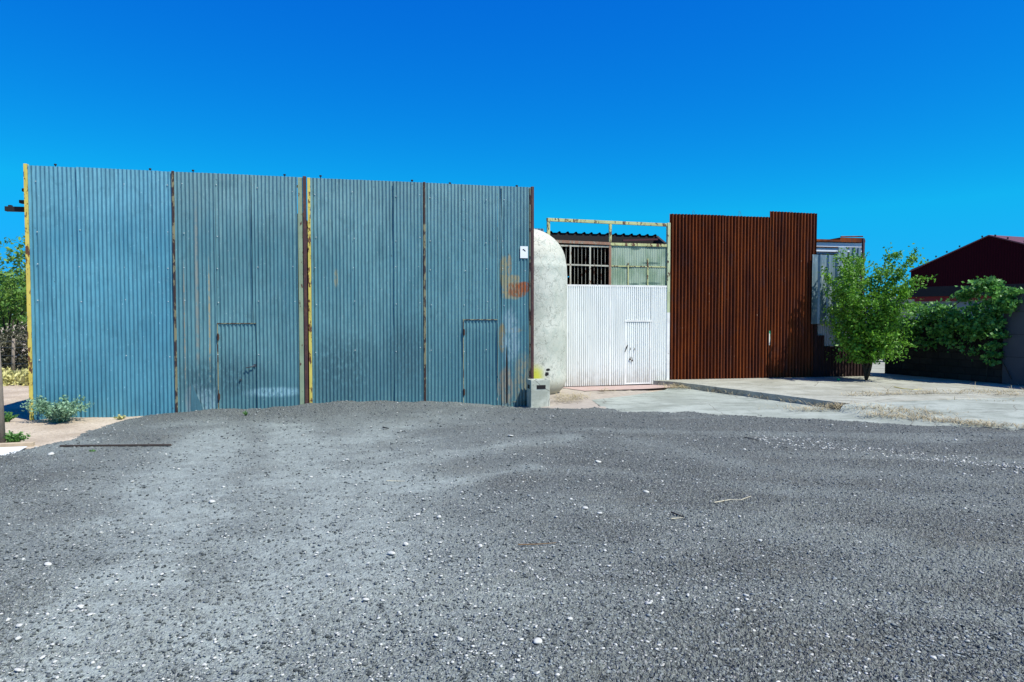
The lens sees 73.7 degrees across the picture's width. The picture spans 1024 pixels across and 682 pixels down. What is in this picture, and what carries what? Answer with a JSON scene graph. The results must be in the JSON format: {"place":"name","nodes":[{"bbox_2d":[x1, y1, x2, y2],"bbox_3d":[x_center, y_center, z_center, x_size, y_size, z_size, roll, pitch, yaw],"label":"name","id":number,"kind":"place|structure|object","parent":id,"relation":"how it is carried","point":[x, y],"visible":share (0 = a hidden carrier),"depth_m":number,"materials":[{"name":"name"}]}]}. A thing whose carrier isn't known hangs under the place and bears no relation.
{"place":"outdoors","nodes":[
{"label":"outdoors","id":0,"kind":"place"},
{"bbox_2d":[3,370,257,449],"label":"soil bank","id":1,"kind":"structure","parent":0,"point":[41,432],"depth_m":12.48,"materials":[{"name":"beige soil"}]},
{"bbox_2d":[0,352,5,442],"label":"fence post","id":2,"kind":"object","parent":1,"relation":"on","point":[2,426],"visible":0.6,"depth_m":10.38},
{"bbox_2d":[4,412,18,421],"bbox_3d":[-9.374,1.415,12.685,0.361,0.213,0.200,0,2,0],"label":"weed","id":3,"kind":"object","parent":1,"relation":"on","point":[9,417],"visible":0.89,"depth_m":12.69,"materials":[{"name":"green plant"}]},
{"bbox_2d":[0,234,26,361],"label":"tree","id":4,"kind":"object","parent":1,"relation":"on","point":[9,283],"visible":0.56,"depth_m":26.51,"materials":[{"name":"green plant"}]},
{"bbox_2d":[0,321,27,370],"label":"hedge","id":5,"kind":"object","parent":1,"relation":"on","point":[20,342],"visible":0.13,"depth_m":25.16,"materials":[{"name":"plant"}]},
{"bbox_2d":[0,338,27,370],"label":"wire fence","id":6,"kind":"object","parent":1,"relation":"on","point":[13,355],"visible":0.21,"depth_m":21.19,"materials":[{"name":"metal"}]},
{"bbox_2d":[2,366,28,385],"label":"dry grass","id":7,"kind":"structure","parent":1,"relation":"on","point":[13,377],"depth_m":19.52,"materials":[{"name":"yellow plant"}]},
{"bbox_2d":[3,430,30,442],"bbox_3d":[-7.704,1.491,10.566,0.422,0.220,0.318,-1,2,-35],"label":"weed","id":8,"kind":"object","parent":1,"relation":"on","point":[13,438],"visible":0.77,"depth_m":10.50,"materials":[{"name":"green plant"}]},
{"bbox_2d":[0,441,34,446],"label":"plank","id":9,"kind":"object","parent":1,"relation":"on","point":[19,444],"visible":0.92,"depth_m":10.13,"materials":[{"name":"beige wood"}]},
{"bbox_2d":[20,395,92,422],"bbox_3d":[-8.423,1.268,12.658,1.328,0.525,0.774,0,2,0],"label":"bush","id":10,"kind":"object","parent":1,"relation":"on","point":[62,411],"visible":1,"depth_m":12.61,"materials":[{"name":"green plant"}]},
{"bbox_2d":[113,414,125,419],"bbox_3d":[-7.460,1.451,12.999,0.230,0.116,0.192,2,3,38],"label":"weed","id":11,"kind":"object","parent":1,"relation":"on","point":[119,417],"visible":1,"depth_m":12.98,"materials":[{"name":"yellow plant"}]},
{"bbox_2d":[4,163,312,419],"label":"metal shed","id":12,"kind":"structure","parent":1,"relation":"on","point":[149,292],"depth_m":13.42,"materials":[{"name":"metal"}]},
{"bbox_2d":[217,323,256,408],"bbox_3d":[-5.539,0.590,13.767,0.755,1.913,0.080,0,2,-13],"label":"wicket door","id":13,"kind":"structure","parent":12,"relation":"in","point":[236,342],"depth_m":13.79,"materials":[{"name":"metal"}]},
{"bbox_2d":[0,322,666,407],"bbox_3d":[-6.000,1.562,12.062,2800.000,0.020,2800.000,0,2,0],"label":"ground","id":14,"kind":"structure","parent":0,"point":[655,389],"depth_m":19.80,"materials":[{"name":"soil"}]},
{"bbox_2d":[0,269,26,331],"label":"tree","id":15,"kind":"object","parent":14,"relation":"on","point":[10,296],"visible":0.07,"depth_m":32.05,"materials":[{"name":"green plant"}]},
{"bbox_2d":[0,270,26,331],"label":"tree","id":16,"kind":"object","parent":14,"relation":"on","point":[17,305],"visible":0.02,"depth_m":32.97,"materials":[{"name":"green plant"}]},
{"bbox_2d":[303,175,533,406],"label":"metal shed","id":17,"kind":"structure","parent":14,"relation":"on","point":[410,300],"depth_m":14.53,"materials":[{"name":"metal"}]},
{"bbox_2d":[463,319,497,404],"bbox_3d":[-0.689,0.514,14.893,0.769,1.985,0.072,0,2,-13],"label":"wicket door","id":18,"kind":"structure","parent":17,"relation":"in","point":[479,335],"depth_m":14.91,"materials":[{"name":"metal"}]},
{"bbox_2d":[520,246,527,257],"bbox_3d":[0.265,-1.952,15.001,0.172,0.259,0.007,0,2,-13],"label":"notice","id":19,"kind":"object","parent":17,"relation":"attached to","point":[523,251],"visible":1,"depth_m":15.00,"materials":[{"name":"paper"}]},
{"bbox_2d":[545,231,665,284],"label":"metal shed","id":20,"kind":"structure","parent":14,"relation":"on","point":[600,237],"depth_m":22.44,"materials":[{"name":"grey metal"}]},
{"bbox_2d":[644,360,1023,408],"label":"platform slab","id":21,"kind":"structure","parent":14,"relation":"on","point":[816,390],"depth_m":17.36,"materials":[{"name":"concrete"}]},
{"bbox_2d":[669,210,816,379],"bbox_3d":[6.725,-1.291,19.903,4.648,5.081,0.211,0,2,-11],"label":"rusty fence","id":22,"kind":"object","parent":21,"relation":"on","point":[740,297],"visible":0.98,"depth_m":19.85,"materials":[{"name":"metal"}]},
{"bbox_2d":[816,236,862,349],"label":"shed","id":23,"kind":"structure","parent":21,"relation":"on","point":[827,246],"depth_m":20.96,"materials":[{"name":"metal"}]},
{"bbox_2d":[811,238,869,376],"bbox_3d":[9.844,-0.988,20.436,2.125,4.197,0.245,0,2,-13],"label":"sheet fence","id":24,"kind":"object","parent":21,"relation":"on","point":[824,367],"visible":0.56,"depth_m":20.36,"materials":[{"name":"metal"}]},
{"bbox_2d":[819,243,937,379],"bbox_3d":[9.997,-0.797,19.142,2.595,3.928,2.749,0,2,0],"label":"young tree","id":25,"kind":"object","parent":21,"relation":"on","point":[866,333],"visible":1,"depth_m":18.84,"materials":[{"name":"green plant"}]},
{"bbox_2d":[883,299,913,361],"bbox_3d":[15.315,-0.326,27.055,1.150,2.648,0.100,0,2,0],"label":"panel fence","id":26,"kind":"object","parent":21,"relation":"on","point":[910,301],"visible":0.14,"depth_m":26.97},
{"bbox_2d":[839,387,1023,395],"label":"dry weeds","id":27,"kind":"object","parent":21,"relation":"on","point":[886,393],"visible":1,"depth_m":15.80,"materials":[{"name":"plant"}]},
{"bbox_2d":[863,381,1022,392],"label":"dry weeds","id":28,"kind":"object","parent":21,"relation":"on","point":[937,390],"visible":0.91,"depth_m":16.49,"materials":[{"name":"plant"}]},
{"bbox_2d":[885,293,1023,385],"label":"block wall","id":29,"kind":"structure","parent":21,"relation":"on","point":[953,363],"depth_m":19.18,"materials":[{"name":"grey concrete"}]},
{"bbox_2d":[889,275,1023,378],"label":"vine","id":30,"kind":"object","parent":29,"relation":"attached to","point":[1000,302],"visible":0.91,"depth_m":18.66,"materials":[{"name":"green plant"}]},
{"bbox_2d":[905,284,1023,318],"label":"house","id":31,"kind":"structure","parent":21,"relation":"on","point":[931,294],"depth_m":28.65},
{"bbox_2d":[909,234,1023,286],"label":"barn","id":32,"kind":"structure","parent":14,"relation":"on","point":[1000,257],"depth_m":39.75,"materials":[{"name":"metal"}]},
{"bbox_2d":[0,400,1023,681],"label":"gravel yard","id":33,"kind":"structure","parent":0,"point":[452,434],"depth_m":5.82,"materials":[{"name":"grey gravel"}]},
{"bbox_2d":[0,446,26,454],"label":"white slab","id":34,"kind":"structure","parent":33,"relation":"on","point":[4,450],"depth_m":9.78,"materials":[{"name":"concrete"}]},
{"bbox_2d":[59,444,171,446],"bbox_3d":[-5.774,1.521,9.947,1.607,0.038,0.030,0,2,-1],"label":"metal bar","id":35,"kind":"object","parent":33,"relation":"on","point":[102,445],"visible":1,"depth_m":9.94,"materials":[{"name":"black metal"}]},
{"bbox_2d":[0,402,1011,681],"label":"pale chips","id":36,"kind":"object","parent":33,"relation":"on","point":[430,606],"visible":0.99,"depth_m":4.35,"materials":[{"name":"gravel"}]},
{"bbox_2d":[518,542,555,544],"bbox_3d":[0.210,1.667,5.614,0.321,0.013,0.023,0,2,-10],"label":"twig","id":37,"kind":"object","parent":33,"relation":"on","point":[535,544],"visible":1,"depth_m":5.60,"materials":[{"name":"brown wood"}]},
{"bbox_2d":[533,637,541,643],"bbox_3d":[0.149,1.730,3.930,0.052,0.025,0.056,0,2,-1],"label":"white stone","id":38,"kind":"object","parent":33,"relation":"on","point":[537,640],"visible":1,"depth_m":3.92,"materials":[{"name":"white stone"}]},
{"bbox_2d":[714,496,749,502],"bbox_3d":[2.298,1.641,7.042,0.467,0.029,0.068,-1,2,-21],"label":"twig","id":39,"kind":"object","parent":33,"relation":"on","point":[730,499],"visible":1,"depth_m":7.04,"materials":[{"name":"beige wood"}]},
{"bbox_2d":[755,436,1023,472],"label":"pale chips","id":40,"kind":"object","parent":33,"relation":"on","point":[964,461],"visible":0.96,"depth_m":9.37,"materials":[{"name":"gravel"}]},
{"bbox_2d":[0,0,1023,294],"label":"sky","id":41,"kind":"structure","parent":0,"point":[900,123],"materials":[{"name":"blue"}]},
{"bbox_2d":[541,386,651,408],"bbox_3d":[2.200,1.409,16.660,4.000,0.170,6.000,0,2,0],"label":"dirt patch","id":42,"kind":"object","parent":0,"point":[584,402],"visible":0.29,"depth_m":16.76,"materials":[{"name":"beige soil"}]},
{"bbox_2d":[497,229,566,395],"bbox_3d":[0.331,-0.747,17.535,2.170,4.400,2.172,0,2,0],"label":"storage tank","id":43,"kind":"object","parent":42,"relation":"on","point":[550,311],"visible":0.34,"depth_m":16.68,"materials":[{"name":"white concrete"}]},
{"bbox_2d":[527,378,549,407],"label":"concrete block","id":44,"kind":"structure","parent":42,"relation":"on","point":[538,393],"depth_m":14.80,"materials":[{"name":"grey concrete"}]},
{"bbox_2d":[563,384,671,390],"bbox_3d":[3.022,1.266,18.636,3.302,0.001,1.062,-1,2,-16],"label":"threshold","id":45,"kind":"object","parent":42,"relation":"on","point":[614,387],"visible":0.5,"depth_m":18.60,"materials":[{"name":"beige concrete"}]},
{"bbox_2d":[546,218,670,385],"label":"yard gate","id":46,"kind":"structure","parent":45,"relation":"on","point":[618,329],"depth_m":19.06,"materials":[{"name":"white metal"}]},
{"bbox_2d":[625,320,651,383],"bbox_3d":[3.544,0.313,19.212,0.829,1.803,0.069,-1,2,-14],"label":"wicket door","id":47,"kind":"structure","parent":46,"relation":"in","point":[637,332],"depth_m":19.22,"materials":[{"name":"metal"}]},
{"bbox_2d":[550,382,691,403],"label":"dry weeds","id":48,"kind":"object","parent":42,"relation":"on","point":[586,396],"visible":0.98,"depth_m":16.29,"materials":[{"name":"plant"}]},
{"bbox_2d":[592,387,878,422],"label":"driveway","id":49,"kind":"structure","parent":0,"point":[674,400],"depth_m":14.96,"materials":[{"name":"concrete"}]},
{"bbox_2d":[673,382,842,410],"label":"dry weeds","id":50,"kind":"object","parent":49,"relation":"on","point":[814,408],"visible":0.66,"depth_m":14.33,"materials":[{"name":"plant"}]},
{"bbox_2d":[839,397,1023,431],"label":"concrete apron","id":51,"kind":"object","parent":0,"point":[1009,410],"visible":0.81,"depth_m":13.37,"materials":[{"name":"grey concrete"}]},
{"bbox_2d":[814,396,1023,427],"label":"dry weeds","id":52,"kind":"object","parent":51,"relation":"on","point":[928,418],"visible":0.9,"depth_m":12.84,"materials":[{"name":"plant"}]}
]}

